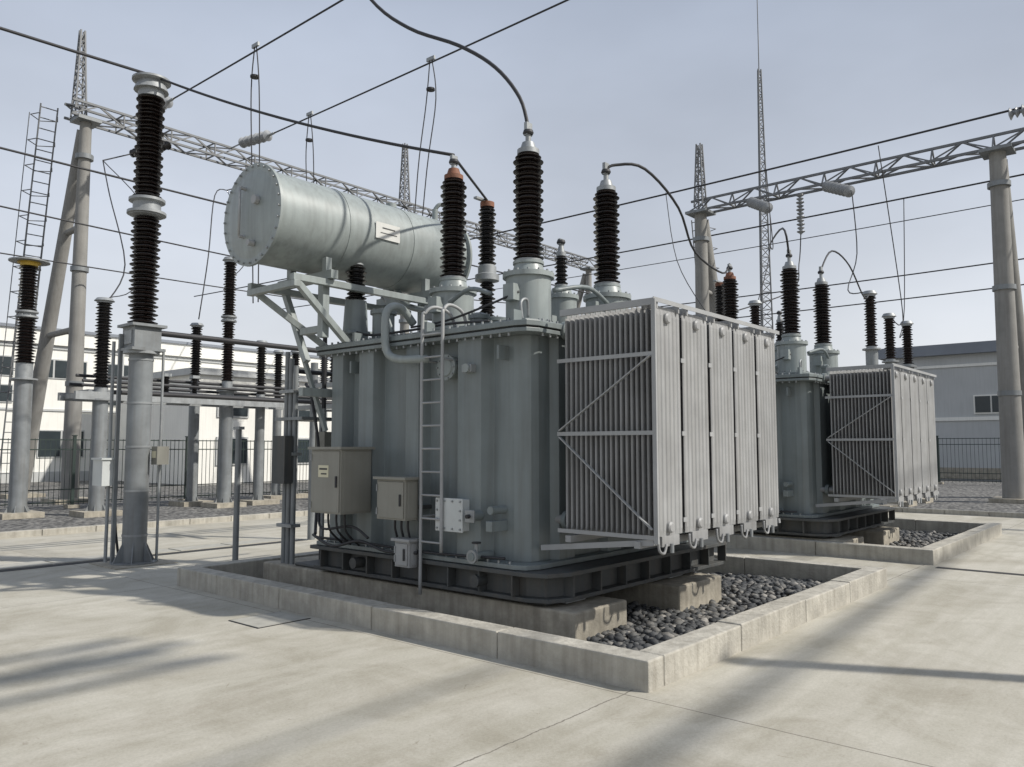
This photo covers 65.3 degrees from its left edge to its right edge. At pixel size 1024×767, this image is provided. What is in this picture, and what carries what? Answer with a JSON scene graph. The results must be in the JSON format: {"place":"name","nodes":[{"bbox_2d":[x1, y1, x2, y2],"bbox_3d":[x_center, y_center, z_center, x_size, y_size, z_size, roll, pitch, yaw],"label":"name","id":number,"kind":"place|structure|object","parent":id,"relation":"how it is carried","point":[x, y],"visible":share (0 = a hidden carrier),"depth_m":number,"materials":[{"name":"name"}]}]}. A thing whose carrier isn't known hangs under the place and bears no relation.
{"place":"outdoors","nodes":[
{"label":"outdoors","id":0,"kind":"place"},
{"bbox_2d":[0,147,588,293],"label":"power line","id":1,"kind":"object","parent":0,"point":[50,160],"visible":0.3,"depth_m":16.22,"materials":[{"name":"grey metal"}]},
{"bbox_2d":[0,512,1023,766],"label":"concrete pavement","id":2,"kind":"structure","parent":0,"point":[908,666],"depth_m":5.70,"materials":[{"name":"grey concrete"}]},
{"bbox_2d":[89,72,177,569],"bbox_3d":[-5.625,-1.028,12.106,1.020,7.430,0.900,-4,-6,40],"label":"current transformer","id":3,"kind":"object","parent":2,"relation":"on","point":[139,341],"visible":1,"depth_m":11.92,"materials":[{"name":"grey metal"}]},
{"bbox_2d":[0,26,143,71],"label":"power line","id":4,"kind":"object","parent":3,"relation":"attached to","point":[65,48],"visible":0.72,"depth_m":11.44,"materials":[{"name":"black metal"}]},
{"bbox_2d":[114,331,332,539],"bbox_3d":[-3.601,1.165,15.063,1.500,3.493,7.700,-4,-6,40],"label":"busbar support","id":5,"kind":"object","parent":2,"relation":"on","point":[311,515],"visible":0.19,"depth_m":14.01,"materials":[{"name":"grey metal"}]},
{"bbox_2d":[228,611,310,628],"bbox_3d":[-2.402,2.348,7.911,0.526,0.028,0.590,-4,-6,40],"label":"access cover","id":6,"kind":"object","parent":2,"relation":"on","point":[268,620],"visible":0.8,"depth_m":7.89,"materials":[{"name":"grey metal"}]},
{"bbox_2d":[0,507,1023,538],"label":"kerb","id":7,"kind":"structure","parent":2,"relation":"on","point":[48,531],"depth_m":18.09,"materials":[{"name":"concrete"}]},
{"bbox_2d":[0,539,1023,575],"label":"cable trench","id":8,"kind":"object","parent":2,"relation":"on","point":[57,562],"visible":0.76,"depth_m":12.21,"materials":[{"name":"grey concrete"}]},
{"bbox_2d":[177,551,886,692],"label":"pit curb","id":9,"kind":"structure","parent":2,"relation":"on","point":[655,667],"depth_m":7.17,"materials":[{"name":"concrete"}]},
{"bbox_2d":[748,300,761,331],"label":"post insulator","id":10,"kind":"object","parent":2,"relation":"on","point":[754,306],"visible":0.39,"depth_m":22.52,"materials":[{"name":"brown ceramic"}]},
{"bbox_2d":[758,171,770,299],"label":"power line","id":11,"kind":"object","parent":10,"relation":"attached to","point":[770,236],"visible":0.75,"depth_m":24.86,"materials":[{"name":"grey metal"}]},
{"bbox_2d":[709,517,1001,564],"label":"pit curb","id":12,"kind":"structure","parent":2,"relation":"on","point":[969,535],"depth_m":12.91,"materials":[{"name":"concrete"}]},
{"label":"post insulator","id":13,"kind":"object","parent":2,"relation":"on","visible":0},
{"bbox_2d":[666,195,705,310],"bbox_3d":[5.821,-4.317,26.083,0.117,4.815,2.932,2,-5,-18],"label":"power line","id":14,"kind":"object","parent":13,"relation":"attached to","point":[676,258],"visible":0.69,"depth_m":26.90,"materials":[{"name":"grey metal"}]},
{"bbox_2d":[736,194,804,310],"bbox_3d":[8.743,-4.509,26.759,0.888,5.318,6.428,-4,-6,43],"label":"insulator string","id":15,"kind":"object","parent":13,"relation":"attached to","point":[800,217],"visible":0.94,"depth_m":29.24,"materials":[{"name":"grey metal"}]},
{"bbox_2d":[0,0,1023,371],"label":"sky","id":16,"kind":"structure","parent":0,"point":[644,83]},
{"bbox_2d":[194,107,1020,296],"bbox_3d":[5.702,-6.950,27.338,66.002,0.811,0.060,-4,-6,40],"label":"power line","id":17,"kind":"object","parent":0,"point":[941,127],"visible":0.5,"depth_m":24.99,"materials":[{"name":"grey metal"}]},
{"bbox_2d":[1008,104,1023,119],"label":"insulator string","id":18,"kind":"object","parent":17,"relation":"attached to","point":[1016,112],"visible":1,"depth_m":20.84,"materials":[{"name":"grey ceramic"}]},
{"bbox_2d":[660,258,1023,306],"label":"power line","id":19,"kind":"object","parent":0,"point":[866,280],"visible":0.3,"depth_m":41.92,"materials":[{"name":"grey metal"}]},
{"bbox_2d":[739,284,1023,317],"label":"power line","id":20,"kind":"object","parent":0,"point":[890,300],"visible":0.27,"depth_m":44.00,"materials":[{"name":"grey metal"}]},
{"bbox_3d":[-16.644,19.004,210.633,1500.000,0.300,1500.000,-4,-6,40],"label":"ground","id":21,"kind":"structure","parent":0,"visible":0},
{"bbox_2d":[0,326,330,481],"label":"walls","id":22,"kind":"structure","parent":21,"relation":"on","point":[52,420],"depth_m":41.67,"materials":[{"name":"white paint"}]},
{"bbox_2d":[0,355,128,457],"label":"windows and doors","id":23,"kind":"structure","parent":22,"relation":"in","point":[58,368],"depth_m":40.40,"materials":[{"name":"grey glass"}]},
{"bbox_2d":[0,322,330,482],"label":"roof and trim","id":24,"kind":"structure","parent":22,"relation":"on","point":[42,477],"depth_m":41.72,"materials":[{"name":"grey metal"}]},
{"bbox_2d":[122,354,123,375],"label":"downpipes","id":25,"kind":"object","parent":24,"relation":"on","point":[123,366],"visible":0.06,"depth_m":43.13,"materials":[{"name":"white metal"}]},
{"bbox_2d":[114,367,331,484],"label":"white annex building","id":26,"kind":"structure","parent":21,"relation":"on","point":[175,423],"depth_m":37.42,"materials":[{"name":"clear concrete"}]},
{"bbox_2d":[0,479,1023,531],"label":"gravel bed","id":27,"kind":"object","parent":21,"relation":"on","point":[965,494],"depth_m":23.56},
{"bbox_2d":[0,257,50,519],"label":"surge arrester","id":28,"kind":"object","parent":27,"relation":"on","point":[17,507],"visible":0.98,"depth_m":19.26,"materials":[{"name":"grey metal"}]},
{"bbox_2d":[69,297,122,517],"bbox_3d":[-10.260,0.582,19.893,0.900,5.470,0.900,-4,-6,40],"label":"post insulator","id":29,"kind":"object","parent":27,"relation":"on","point":[96,494],"visible":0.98,"depth_m":19.77,"materials":[{"name":"brown metal"}]},
{"bbox_2d":[102,160,125,296],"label":"power line","id":30,"kind":"object","parent":29,"relation":"attached to","point":[118,230],"visible":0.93,"depth_m":22.07,"materials":[{"name":"grey metal"}]},
{"bbox_2d":[0,435,308,507],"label":"fence","id":31,"kind":"object","parent":27,"relation":"on","point":[72,489],"visible":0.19,"depth_m":23.31,"materials":[{"name":"metal"}]},
{"bbox_2d":[169,323,213,506],"bbox_3d":[-9.326,0.906,23.420,0.900,5.390,0.900,-4,-6,40],"label":"post insulator","id":32,"kind":"object","parent":27,"relation":"on","point":[191,499],"visible":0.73,"depth_m":23.25,"materials":[{"name":"grey metal"}]},
{"bbox_2d":[57,373,331,411],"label":"disconnector platform","id":33,"kind":"structure","parent":27,"relation":"on","point":[86,395],"depth_m":21.91,"materials":[{"name":"metal"}]},
{"bbox_2d":[200,256,246,508],"bbox_3d":[-8.173,-0.053,22.905,0.900,7.220,0.900,-4,-6,40],"label":"current transformer","id":34,"kind":"object","parent":27,"relation":"on","point":[225,439],"visible":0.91,"depth_m":22.73,"materials":[{"name":"metal"}]},
{"bbox_2d":[0,205,229,255],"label":"power line","id":35,"kind":"object","parent":34,"relation":"attached to","point":[105,229],"visible":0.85,"depth_m":19.97,"materials":[{"name":"grey metal"}]},
{"bbox_2d":[240,340,279,505],"bbox_3d":[-7.559,1.173,23.930,0.900,4.940,0.900,-4,-6,40],"label":"post insulator","id":36,"kind":"object","parent":27,"relation":"on","point":[257,498],"visible":0.88,"depth_m":23.78,"materials":[{"name":"grey metal"}]},
{"bbox_2d":[263,350,283,499],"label":"post insulator","id":37,"kind":"object","parent":27,"relation":"on","point":[275,493],"visible":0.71,"depth_m":26.24,"materials":[{"name":"grey metal"}]},
{"bbox_2d":[281,350,307,497],"bbox_3d":[-7.380,1.375,27.058,0.900,5.040,0.900,-4,-6,40],"label":"post insulator","id":38,"kind":"object","parent":27,"relation":"on","point":[295,355],"visible":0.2,"depth_m":26.99,"materials":[{"name":"grey metal"}]},
{"bbox_2d":[0,29,596,504],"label":"portal gantry","id":39,"kind":"object","parent":27,"relation":"on","point":[76,203],"visible":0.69,"depth_m":25.67,"materials":[{"name":"metal"}]},
{"bbox_2d":[104,141,171,160],"bbox_3d":[-12.008,-7.461,25.732,0.300,1.636,2.974,-1,-5,16],"label":"insulator string","id":40,"kind":"object","parent":39,"relation":"attached to","point":[166,145],"visible":0.23,"depth_m":25.49,"materials":[{"name":"metal"}]},
{"bbox_2d":[103,160,133,297],"bbox_3d":[-10.837,-4.452,22.575,1.181,4.921,4.224,3,-5,-31],"label":"power line","id":41,"kind":"object","parent":40,"relation":"attached to","point":[133,192],"visible":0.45,"depth_m":23.84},
{"bbox_2d":[0,252,341,305],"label":"power line","id":42,"kind":"object","parent":39,"relation":"attached to","point":[129,273],"visible":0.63,"depth_m":25.18,"materials":[{"name":"grey metal"}]},
{"bbox_2d":[130,0,343,119],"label":"power line","id":43,"kind":"object","parent":39,"relation":"attached to","point":[168,100],"visible":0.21,"depth_m":21.86,"materials":[{"name":"black metal"}]},
{"bbox_2d":[250,41,259,302],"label":"power line","id":44,"kind":"object","parent":43,"relation":"attached to","point":[252,75],"visible":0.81,"depth_m":21.29,"materials":[{"name":"metal"}]},
{"bbox_2d":[228,0,568,149],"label":"power line","id":45,"kind":"object","parent":39,"relation":"attached to","point":[245,141],"visible":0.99,"depth_m":24.60,"materials":[{"name":"black metal"}]},
{"bbox_2d":[305,111,313,182],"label":"power line","id":46,"kind":"object","parent":45,"relation":"attached to","point":[310,113],"visible":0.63,"depth_m":25.60,"materials":[{"name":"metal"}]},
{"bbox_2d":[414,55,435,215],"bbox_3d":[-2.420,-5.793,21.826,0.765,6.451,0.240,-1,-5,15],"label":"power line","id":47,"kind":"object","parent":45,"relation":"attached to","point":[430,89],"visible":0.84,"depth_m":21.91,"materials":[{"name":"metal"}]},
{"bbox_2d":[283,174,1023,308],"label":"power line","id":48,"kind":"object","parent":39,"relation":"attached to","point":[779,222],"visible":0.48,"depth_m":30.42,"materials":[{"name":"grey metal"}]},
{"bbox_2d":[495,199,1023,289],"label":"power line","id":49,"kind":"object","parent":39,"relation":"attached to","point":[808,237],"visible":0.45,"depth_m":36.05,"materials":[{"name":"grey metal"}]},
{"bbox_2d":[303,356,328,492],"bbox_3d":[-6.699,1.326,28.326,0.900,5.340,0.900,-4,-6,40],"label":"post insulator","id":50,"kind":"object","parent":27,"relation":"on","point":[321,399],"visible":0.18,"depth_m":28.34,"materials":[{"name":"brown ceramic"}]},
{"bbox_2d":[569,571,826,650],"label":"gravel","id":51,"kind":"structure","parent":27,"relation":"on","point":[646,626],"depth_m":8.33,"materials":[{"name":"grey gravel"}]},
{"bbox_2d":[232,338,331,564],"bbox_3d":[-2.236,1.051,11.190,2.221,3.300,2.818,-4,-6,40],"label":"conduit rack","id":52,"kind":"object","parent":51,"relation":"on","point":[285,453],"visible":0.49,"depth_m":10.15,"materials":[{"name":"grey metal"}]},
{"bbox_2d":[223,121,780,640],"bbox_3d":[-0.243,-0.050,9.544,5.680,5.330,4.854,-4,-6,40],"label":"power transformer","id":53,"kind":"object","parent":51,"relation":"on","point":[541,457],"visible":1,"depth_m":8.23,"materials":[{"name":"paint"}]},
{"bbox_2d":[160,78,454,155],"bbox_3d":[-3.129,-3.717,10.837,5.700,2.382,0.040,-3,-5,30],"label":"power line","id":54,"kind":"object","parent":53,"relation":"attached to","point":[327,129],"visible":0.97,"depth_m":10.45,"materials":[{"name":"black metal"}]},
{"bbox_2d":[370,0,528,121],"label":"power line","id":55,"kind":"object","parent":53,"relation":"attached to","point":[467,49],"visible":1,"depth_m":9.25,"materials":[{"name":"black rubber"}]},
{"bbox_2d":[458,162,487,200],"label":"power line","id":56,"kind":"object","parent":53,"relation":"attached to","point":[472,180],"visible":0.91,"depth_m":10.25,"materials":[{"name":"grey metal"}]},
{"bbox_2d":[607,163,729,273],"bbox_3d":[2.760,-2.271,12.088,0.478,0.400,5.994,-3,-5,29],"label":"power line","id":57,"kind":"object","parent":53,"relation":"attached to","point":[667,192],"visible":1,"depth_m":10.41,"materials":[{"name":"black metal"}]},
{"bbox_2d":[757,0,773,332],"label":"lattice mast","id":58,"kind":"object","parent":27,"relation":"on","point":[759,79],"visible":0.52,"depth_m":61.13,"materials":[{"name":"metal"}]},
{"bbox_2d":[685,127,1023,503],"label":"portal gantry","id":59,"kind":"object","parent":27,"relation":"on","point":[1009,312],"visible":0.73,"depth_m":25.09,"materials":[{"name":"metal"}]},
{"bbox_2d":[746,197,772,213],"bbox_3d":[8.995,-6.489,29.175,0.400,1.063,2.050,0,-5,-3],"label":"insulator string","id":60,"kind":"object","parent":59,"relation":"attached to","point":[757,204],"visible":0.95,"depth_m":28.73,"materials":[{"name":"grey ceramic"}]},
{"bbox_2d":[822,181,854,196],"bbox_3d":[11.124,-6.635,27.362,0.400,1.063,2.050,0,-5,-3],"label":"insulator string","id":61,"kind":"object","parent":59,"relation":"attached to","point":[840,189],"visible":1,"depth_m":26.95,"materials":[{"name":"grey ceramic"}]},
{"bbox_2d":[847,192,862,293],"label":"power line","id":62,"kind":"object","parent":61,"relation":"hanging from","point":[856,247],"visible":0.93,"depth_m":26.26,"materials":[{"name":"grey metal"}]},
{"bbox_2d":[862,290,897,511],"bbox_3d":[9.973,0.453,22.027,0.900,6.070,0.900,-4,-6,40],"label":"post insulator","id":63,"kind":"object","parent":27,"relation":"on","point":[871,349],"visible":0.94,"depth_m":22.08,"materials":[{"name":"brown ceramic"}]},
{"bbox_2d":[882,313,916,506],"bbox_3d":[11.142,0.762,23.376,0.900,5.670,0.900,-4,-6,40],"label":"post insulator","id":64,"kind":"object","parent":27,"relation":"on","point":[889,330],"visible":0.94,"depth_m":23.44,"materials":[{"name":"brown ceramic"}]},
{"bbox_2d":[878,145,903,325],"bbox_3d":[11.279,-4.336,23.865,0.137,5.139,1.923,-4,-6,40],"label":"power line","id":65,"kind":"object","parent":64,"relation":"attached to","point":[892,238],"visible":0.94,"depth_m":23.92,"materials":[{"name":"grey metal"}]},
{"bbox_2d":[899,321,932,503],"bbox_3d":[12.375,0.878,24.816,0.900,5.670,0.900,-4,-6,40],"label":"post insulator","id":66,"kind":"object","parent":27,"relation":"on","point":[907,343],"visible":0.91,"depth_m":24.88,"materials":[{"name":"brown ceramic"}]},
{"bbox_2d":[899,199,904,337],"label":"power line","id":67,"kind":"object","parent":66,"relation":"attached to","point":[904,267],"visible":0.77,"depth_m":27.86,"materials":[{"name":"grey metal"}]},
{"bbox_2d":[886,529,957,547],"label":"gravel","id":68,"kind":"structure","parent":27,"relation":"on","point":[919,539],"depth_m":15.22,"materials":[{"name":"grey gravel"}]},
{"bbox_2d":[709,249,938,544],"bbox_3d":[4.677,0.412,15.285,5.680,5.330,4.205,-4,-6,40],"label":"power transformer","id":69,"kind":"object","parent":68,"relation":"on","point":[853,442],"visible":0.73,"depth_m":13.27,"materials":[{"name":"paint"}]},
{"bbox_2d":[769,215,789,253],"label":"power line","id":70,"kind":"object","parent":69,"relation":"attached to","point":[786,236],"visible":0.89,"depth_m":14.98,"materials":[{"name":"grey metal"}]},
{"bbox_2d":[821,250,869,298],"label":"power line","id":71,"kind":"object","parent":69,"relation":"attached to","point":[829,252],"visible":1,"depth_m":17.36,"materials":[{"name":"grey metal"}]},
{"bbox_2d":[936,436,1001,483],"bbox_3d":[23.472,3.285,33.717,36.620,2.260,0.320,-4,-6,40],"label":"fence","id":72,"kind":"object","parent":27,"relation":"on","point":[938,461],"visible":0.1,"depth_m":36.26,"materials":[{"name":"metal"}]},
{"bbox_2d":[896,352,1001,479],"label":"walls","id":73,"kind":"structure","parent":21,"relation":"on","point":[956,389],"depth_m":44.34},
{"bbox_2d":[878,340,1001,478],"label":"roof and trim","id":74,"kind":"structure","parent":73,"relation":"on","point":[957,348],"depth_m":44.36,"materials":[{"name":"metal"}]},
{"bbox_2d":[973,394,998,413],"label":"windows","id":75,"kind":"structure","parent":73,"relation":"attached to","point":[987,404],"depth_m":43.57,"materials":[{"name":"grey glass"}]},
{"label":"insulator string","id":76,"kind":"object","parent":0,"visible":0},
{"bbox_2d":[198,189,226,318],"bbox_3d":[-9.506,-4.272,25.527,0.148,5.019,3.350,1,-5,-9],"label":"power line","id":77,"kind":"object","parent":76,"relation":"attached to","point":[208,252],"visible":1,"depth_m":24.39,"materials":[{"name":"grey metal"}]}
]}

